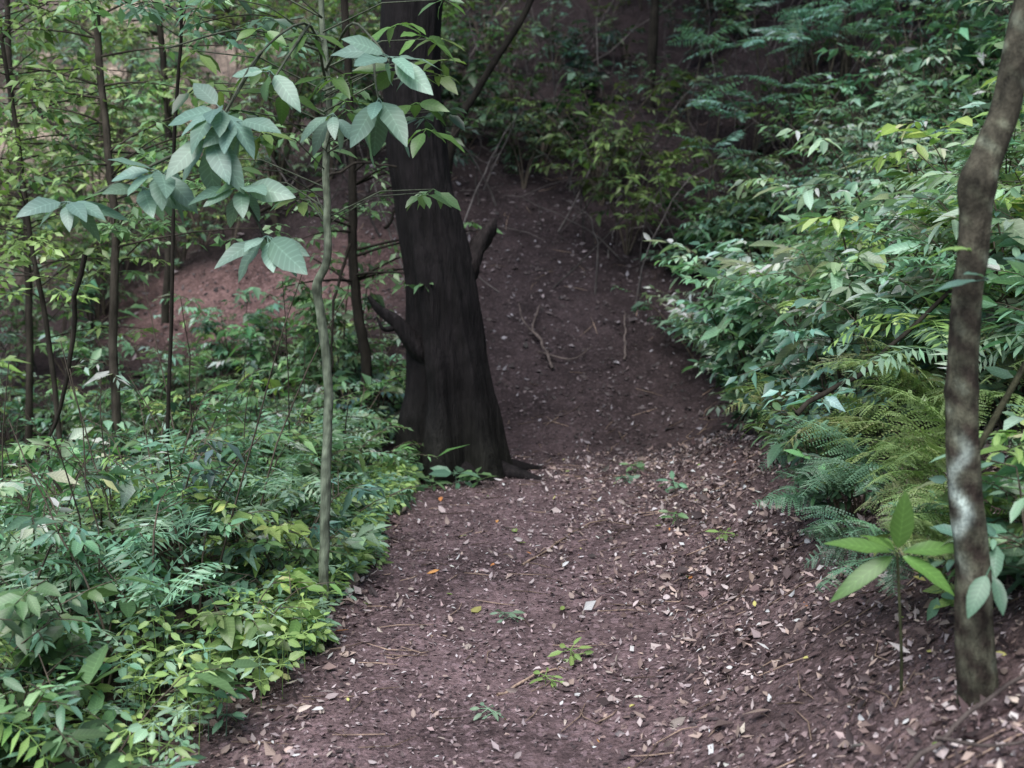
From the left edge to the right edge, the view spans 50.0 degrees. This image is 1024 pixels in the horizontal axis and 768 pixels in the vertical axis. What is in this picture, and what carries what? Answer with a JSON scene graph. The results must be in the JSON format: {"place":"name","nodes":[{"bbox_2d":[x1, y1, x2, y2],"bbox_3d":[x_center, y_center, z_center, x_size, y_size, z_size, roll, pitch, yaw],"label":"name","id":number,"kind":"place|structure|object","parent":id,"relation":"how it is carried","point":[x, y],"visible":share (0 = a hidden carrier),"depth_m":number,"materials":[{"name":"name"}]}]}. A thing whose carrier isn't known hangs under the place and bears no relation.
{"place":"outdoors","nodes":[
{"label":"outdoors","id":0,"kind":"place"},
{"bbox_2d":[187,214,825,767],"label":"dirt path","id":1,"kind":"structure","parent":0,"point":[521,432],"depth_m":4.66,"materials":[{"name":"soil"}]},
{"bbox_2d":[496,666,567,695],"bbox_3d":[0.073,1.068,3.968,0.353,0.032,0.044,-7,10,-39],"label":"fallen stick","id":2,"kind":"object","parent":1,"relation":"on","point":[520,682],"visible":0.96,"depth_m":3.96,"materials":[{"name":"brown wood"}]},
{"bbox_2d":[521,519,620,565],"bbox_3d":[0.289,0.787,5.589,0.150,0.032,0.958,6,10,38],"label":"fallen stick","id":3,"kind":"object","parent":1,"relation":"on","point":[540,554],"visible":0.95,"depth_m":5.51,"materials":[{"name":"brown wood"}]},
{"bbox_2d":[623,311,626,359],"bbox_3d":[0.980,-0.423,9.522,0.032,0.374,0.577,1,8,6],"label":"fallen stick","id":4,"kind":"object","parent":1,"relation":"on","point":[624,357],"visible":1,"depth_m":9.41,"materials":[{"name":"brown wood"}]},
{"bbox_2d":[231,110,1023,767],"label":"fallen twigs","id":5,"kind":"object","parent":1,"relation":"on","point":[627,604],"depth_m":4.42,"materials":[{"name":"brown wood"}]},
{"bbox_2d":[402,461,993,720],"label":"seedlings","id":6,"kind":"object","parent":1,"relation":"on","point":[441,471],"visible":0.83,"depth_m":5.71,"materials":[{"name":"green plant"}]},
{"bbox_2d":[0,0,1023,767],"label":"ground","id":7,"kind":"structure","parent":0,"point":[664,396],"depth_m":10.27,"materials":[{"name":"soil"}]},
{"bbox_2d":[0,331,25,373],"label":"loose bush","id":8,"kind":"object","parent":7,"relation":"on","point":[7,339],"visible":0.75,"depth_m":8.39,"materials":[{"name":"green plant"}]},
{"bbox_2d":[0,355,27,413],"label":"loose bush","id":9,"kind":"object","parent":7,"relation":"on","point":[5,364],"visible":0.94,"depth_m":7.05,"materials":[{"name":"green plant"}]},
{"bbox_2d":[0,64,63,276],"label":"loose bush","id":10,"kind":"object","parent":7,"relation":"on","point":[8,156],"visible":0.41,"depth_m":9.87,"materials":[{"name":"green plant"}]},
{"bbox_2d":[0,4,130,255],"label":"loose bush","id":11,"kind":"object","parent":7,"relation":"on","point":[114,58],"visible":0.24,"depth_m":12.13,"materials":[{"name":"green plant"}]},
{"bbox_2d":[0,0,160,472],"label":"slender tree","id":12,"kind":"object","parent":7,"relation":"on","point":[29,342],"visible":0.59,"depth_m":7.98,"materials":[{"name":"green plant"}]},
{"bbox_2d":[0,33,177,280],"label":"loose bush","id":13,"kind":"object","parent":7,"relation":"on","point":[50,47],"visible":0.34,"depth_m":11.35,"materials":[{"name":"green plant"}]},
{"bbox_2d":[0,0,207,457],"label":"slender tree","id":14,"kind":"object","parent":7,"relation":"on","point":[14,249],"visible":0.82,"depth_m":6.00,"materials":[{"name":"green plant"}]},
{"bbox_2d":[45,0,175,171],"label":"loose bush","id":15,"kind":"object","parent":7,"relation":"on","point":[76,43],"visible":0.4,"depth_m":12.70,"materials":[{"name":"green plant"}]},
{"bbox_2d":[37,331,214,458],"bbox_3d":[-2.882,0.270,8.606,1.217,1.448,1.463,0,8,0],"label":"loose bush","id":16,"kind":"object","parent":7,"relation":"on","point":[179,373],"visible":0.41,"depth_m":8.37,"materials":[{"name":"green plant"}]},
{"bbox_2d":[31,0,247,322],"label":"slender tree","id":17,"kind":"object","parent":7,"relation":"on","point":[165,95],"visible":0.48,"depth_m":9.18,"materials":[{"name":"green plant"}]},
{"bbox_2d":[0,0,291,510],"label":"slender tree","id":18,"kind":"object","parent":7,"relation":"on","point":[118,231],"visible":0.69,"depth_m":5.93,"materials":[{"name":"green plant"}]},
{"bbox_2d":[62,65,299,237],"bbox_3d":[-3.348,-2.392,11.360,1.558,1.839,2.052,7,11,41],"label":"loose bush","id":19,"kind":"object","parent":7,"relation":"on","point":[145,118],"visible":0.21,"depth_m":11.54,"materials":[{"name":"green plant"}]},
{"bbox_2d":[90,0,315,569],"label":"slender tree","id":20,"kind":"object","parent":7,"relation":"on","point":[155,14],"visible":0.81,"depth_m":4.83,"materials":[{"name":"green plant"}]},
{"bbox_2d":[0,405,407,767],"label":"pinnate undergrowth","id":21,"kind":"object","parent":7,"relation":"on","point":[138,588],"visible":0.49,"depth_m":4.56,"materials":[{"name":"green plant"}]},
{"bbox_2d":[0,455,420,767],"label":"ground cover plants","id":22,"kind":"object","parent":7,"relation":"on","point":[309,638],"visible":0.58,"depth_m":3.87,"materials":[{"name":"green plant"}]},
{"bbox_2d":[212,3,229,46],"bbox_3d":[-4.468,-9.343,15.874,5.069,9.371,4.276,-3,8,-19],"label":"forest tree","id":23,"kind":"object","parent":7,"relation":"on","point":[226,10],"visible":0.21,"depth_m":15.84,"materials":[{"name":"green plant"}]},
{"bbox_2d":[152,287,303,388],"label":"loose bush","id":24,"kind":"object","parent":7,"relation":"on","point":[207,327],"visible":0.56,"depth_m":9.11,"materials":[{"name":"green plant"}]},
{"bbox_2d":[0,286,469,767],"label":"undergrowth shrubs","id":25,"kind":"object","parent":7,"relation":"on","point":[87,653],"visible":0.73,"depth_m":4.68,"materials":[{"name":"green plant"}]},
{"bbox_2d":[10,0,466,609],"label":"sapling tree","id":26,"kind":"object","parent":7,"relation":"on","point":[228,138],"visible":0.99,"depth_m":3.67,"materials":[{"name":"green plant"}]},
{"bbox_2d":[215,312,357,418],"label":"loose bush","id":27,"kind":"object","parent":7,"relation":"on","point":[248,333],"visible":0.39,"depth_m":8.66,"materials":[{"name":"green plant"}]},
{"bbox_2d":[197,0,379,183],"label":"loose bush","id":28,"kind":"object","parent":7,"relation":"on","point":[283,165],"visible":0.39,"depth_m":11.57,"materials":[{"name":"green plant"}]},
{"bbox_2d":[246,21,378,179],"bbox_3d":[-1.843,-2.900,11.549,1.384,1.582,1.988,-6,10,-36],"label":"loose bush","id":29,"kind":"object","parent":7,"relation":"on","point":[320,98],"visible":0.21,"depth_m":11.52,"materials":[{"name":"green plant"}]},
{"bbox_2d":[274,241,399,409],"bbox_3d":[-1.338,-0.225,8.219,0.985,1.680,0.989,-3,9,-23],"label":"loose bush","id":30,"kind":"object","parent":7,"relation":"on","point":[346,344],"visible":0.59,"depth_m":8.06,"materials":[{"name":"green plant"}]},
{"bbox_2d":[208,0,502,465],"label":"slender tree","id":31,"kind":"object","parent":7,"relation":"on","point":[356,277],"visible":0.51,"depth_m":7.48,"materials":[{"name":"green plant"}]},
{"bbox_2d":[311,0,486,105],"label":"loose bush","id":32,"kind":"object","parent":7,"relation":"on","point":[371,4],"visible":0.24,"depth_m":11.41,"materials":[{"name":"green plant"}]},
{"bbox_2d":[367,0,546,484],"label":"forest tree","id":33,"kind":"object","parent":7,"relation":"on","point":[450,400],"visible":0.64,"depth_m":7.01,"materials":[{"name":"brown plant"}]},
{"bbox_2d":[448,0,533,173],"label":"slender tree","id":34,"kind":"object","parent":7,"relation":"on","point":[481,83],"visible":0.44,"depth_m":7.90,"materials":[{"name":"brown plant"}]},
{"bbox_2d":[0,0,1003,706],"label":"hanging vines","id":35,"kind":"object","parent":7,"relation":"on","point":[582,214],"visible":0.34,"depth_m":10.39,"materials":[{"name":"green plant"}]},
{"bbox_2d":[0,0,1018,440],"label":"hillside shrubs","id":36,"kind":"object","parent":7,"relation":"on","point":[562,136],"visible":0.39,"depth_m":11.18,"materials":[{"name":"green plant"}]},
{"bbox_2d":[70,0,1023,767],"bbox_3d":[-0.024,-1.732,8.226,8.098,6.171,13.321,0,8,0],"label":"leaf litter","id":37,"kind":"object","parent":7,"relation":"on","point":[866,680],"visible":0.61,"depth_m":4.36,"materials":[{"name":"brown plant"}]},
{"bbox_2d":[644,0,659,110],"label":"forest tree","id":38,"kind":"object","parent":7,"relation":"on","point":[653,35],"visible":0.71,"depth_m":12.74,"materials":[{"name":"brown plant"}]},
{"bbox_2d":[692,0,709,7],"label":"forest tree","id":39,"kind":"object","parent":7,"relation":"on","point":[701,2],"visible":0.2,"depth_m":14.79,"materials":[{"name":"green plant"}]},
{"bbox_2d":[643,233,801,431],"bbox_3d":[1.354,-0.293,6.969,0.817,1.321,1.233,-4,9,-24],"label":"leafy bush","id":40,"kind":"object","parent":7,"relation":"on","point":[721,323],"visible":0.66,"depth_m":6.82,"materials":[{"name":"green plant"}]},
{"bbox_2d":[721,371,807,431],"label":"shrub","id":41,"kind":"object","parent":7,"relation":"on","point":[755,396],"visible":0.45,"depth_m":5.63,"materials":[{"name":"green plant"}]},
{"bbox_2d":[666,0,911,222],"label":"feathery shrub","id":42,"kind":"object","parent":7,"relation":"on","point":[834,15],"visible":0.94,"depth_m":10.76,"materials":[{"name":"green plant"}]},
{"bbox_2d":[755,468,853,545],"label":"fern","id":43,"kind":"object","parent":7,"relation":"on","point":[784,496],"visible":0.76,"depth_m":4.45,"materials":[{"name":"green plant"}]},
{"bbox_2d":[635,0,1023,620],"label":"bank shrubs","id":44,"kind":"object","parent":7,"relation":"on","point":[1005,559],"visible":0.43,"depth_m":5.82,"materials":[{"name":"green plant"}]},
{"bbox_2d":[758,427,847,484],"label":"fern","id":45,"kind":"object","parent":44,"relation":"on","point":[799,463],"visible":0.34,"depth_m":4.90,"materials":[{"name":"green plant"}]},
{"bbox_2d":[798,521,870,567],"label":"fern","id":46,"kind":"object","parent":7,"relation":"on","point":[829,532],"visible":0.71,"depth_m":3.51,"materials":[{"name":"green plant"}]},
{"bbox_2d":[783,392,891,458],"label":"fern","id":47,"kind":"object","parent":7,"relation":"on","point":[835,419],"visible":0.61,"depth_m":4.58,"materials":[{"name":"green plant"}]},
{"bbox_2d":[771,415,908,498],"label":"fern","id":48,"kind":"object","parent":7,"relation":"on","point":[862,471],"visible":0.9,"depth_m":3.92,"materials":[{"name":"green plant"}]},
{"bbox_2d":[837,0,855,101],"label":"forest tree","id":49,"kind":"object","parent":7,"relation":"on","point":[840,98],"visible":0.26,"depth_m":11.19,"materials":[{"name":"brown plant"}]},
{"bbox_2d":[695,181,1019,430],"bbox_3d":[1.537,-0.322,5.574,0.844,1.362,1.849,-5,10,-34],"label":"leafy bush","id":50,"kind":"object","parent":7,"relation":"on","point":[781,254],"visible":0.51,"depth_m":5.48,"materials":[{"name":"green plant"}]},
{"bbox_2d":[715,119,1023,390],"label":"pinnate bank plants","id":51,"kind":"object","parent":7,"relation":"on","point":[929,339],"visible":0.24,"depth_m":4.48,"materials":[{"name":"green plant"}]},
{"bbox_2d":[802,316,946,389],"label":"fern","id":52,"kind":"object","parent":7,"relation":"on","point":[931,370],"visible":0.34,"depth_m":4.93,"materials":[{"name":"green plant"}]},
{"bbox_2d":[802,502,949,596],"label":"fern","id":53,"kind":"object","parent":7,"relation":"on","point":[874,531],"visible":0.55,"depth_m":3.37,"materials":[{"name":"green plant"}]},
{"bbox_2d":[729,128,1023,313],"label":"leafy bush","id":54,"kind":"object","parent":7,"relation":"on","point":[807,199],"visible":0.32,"depth_m":6.33,"materials":[{"name":"green plant"}]},
{"bbox_2d":[823,410,947,545],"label":"fern","id":55,"kind":"object","parent":7,"relation":"on","point":[910,488],"visible":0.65,"depth_m":3.59,"materials":[{"name":"green plant"}]},
{"bbox_2d":[824,491,954,693],"bbox_3d":[0.986,0.571,2.869,0.371,0.620,0.215,0,8,0],"label":"broadleaf seedling","id":56,"kind":"object","parent":7,"relation":"on","point":[901,531],"visible":0.93,"depth_m":2.79,"materials":[{"name":"green plant"}]},
{"bbox_2d":[816,385,982,516],"bbox_3d":[1.383,0.216,3.858,0.527,0.438,0.729,0,8,0],"label":"fern","id":57,"kind":"object","parent":7,"relation":"on","point":[938,416],"visible":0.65,"depth_m":3.83,"materials":[{"name":"green plant"}]},
{"bbox_2d":[811,335,992,426],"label":"fern","id":58,"kind":"object","parent":7,"relation":"on","point":[912,378],"visible":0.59,"depth_m":4.33,"materials":[{"name":"green plant"}]},
{"bbox_2d":[787,104,1023,366],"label":"leafy bush","id":59,"kind":"object","parent":7,"relation":"on","point":[837,224],"visible":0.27,"depth_m":5.07,"materials":[{"name":"green plant"}]},
{"bbox_2d":[876,507,953,565],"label":"fern","id":60,"kind":"object","parent":7,"relation":"on","point":[921,523],"visible":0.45,"depth_m":2.98,"materials":[{"name":"green plant"}]},
{"bbox_2d":[875,158,1023,415],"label":"leafy bush","id":61,"kind":"object","parent":7,"relation":"on","point":[1008,224],"visible":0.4,"depth_m":4.49,"materials":[{"name":"green plant"}]},
{"bbox_2d":[884,489,1021,563],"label":"fern","id":62,"kind":"object","parent":7,"relation":"on","point":[930,514],"visible":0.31,"depth_m":3.18,"materials":[{"name":"green plant"}]},
{"bbox_2d":[905,674,1023,767],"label":"fallen branch","id":63,"kind":"object","parent":7,"relation":"on","point":[944,739],"visible":1,"depth_m":2.58,"materials":[{"name":"brown wood"}]},
{"bbox_2d":[925,389,1023,431],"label":"fern","id":64,"kind":"object","parent":7,"relation":"on","point":[1018,400],"visible":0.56,"depth_m":3.57,"materials":[{"name":"green plant"}]},
{"bbox_2d":[927,0,1023,706],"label":"slim forest tree","id":65,"kind":"object","parent":7,"relation":"on","point":[977,588],"visible":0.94,"depth_m":2.71,"materials":[{"name":"brown plant"}]},
{"bbox_2d":[932,310,1023,386],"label":"fern","id":66,"kind":"object","parent":7,"relation":"on","point":[1016,367],"visible":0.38,"depth_m":4.17,"materials":[{"name":"green plant"}]},
{"bbox_2d":[981,76,1023,189],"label":"leafy bush","id":67,"kind":"object","parent":7,"relation":"on","point":[991,80],"visible":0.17,"depth_m":4.66,"materials":[{"name":"green plant"}]},
{"bbox_2d":[985,404,1023,478],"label":"fern","id":68,"kind":"object","parent":7,"relation":"on","point":[1015,442],"visible":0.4,"depth_m":3.21,"materials":[{"name":"green plant"}]},
{"bbox_2d":[1013,533,1023,558],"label":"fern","id":69,"kind":"object","parent":7,"relation":"on","point":[1022,546],"visible":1,"depth_m":2.73,"materials":[{"name":"green plant"}]}
]}

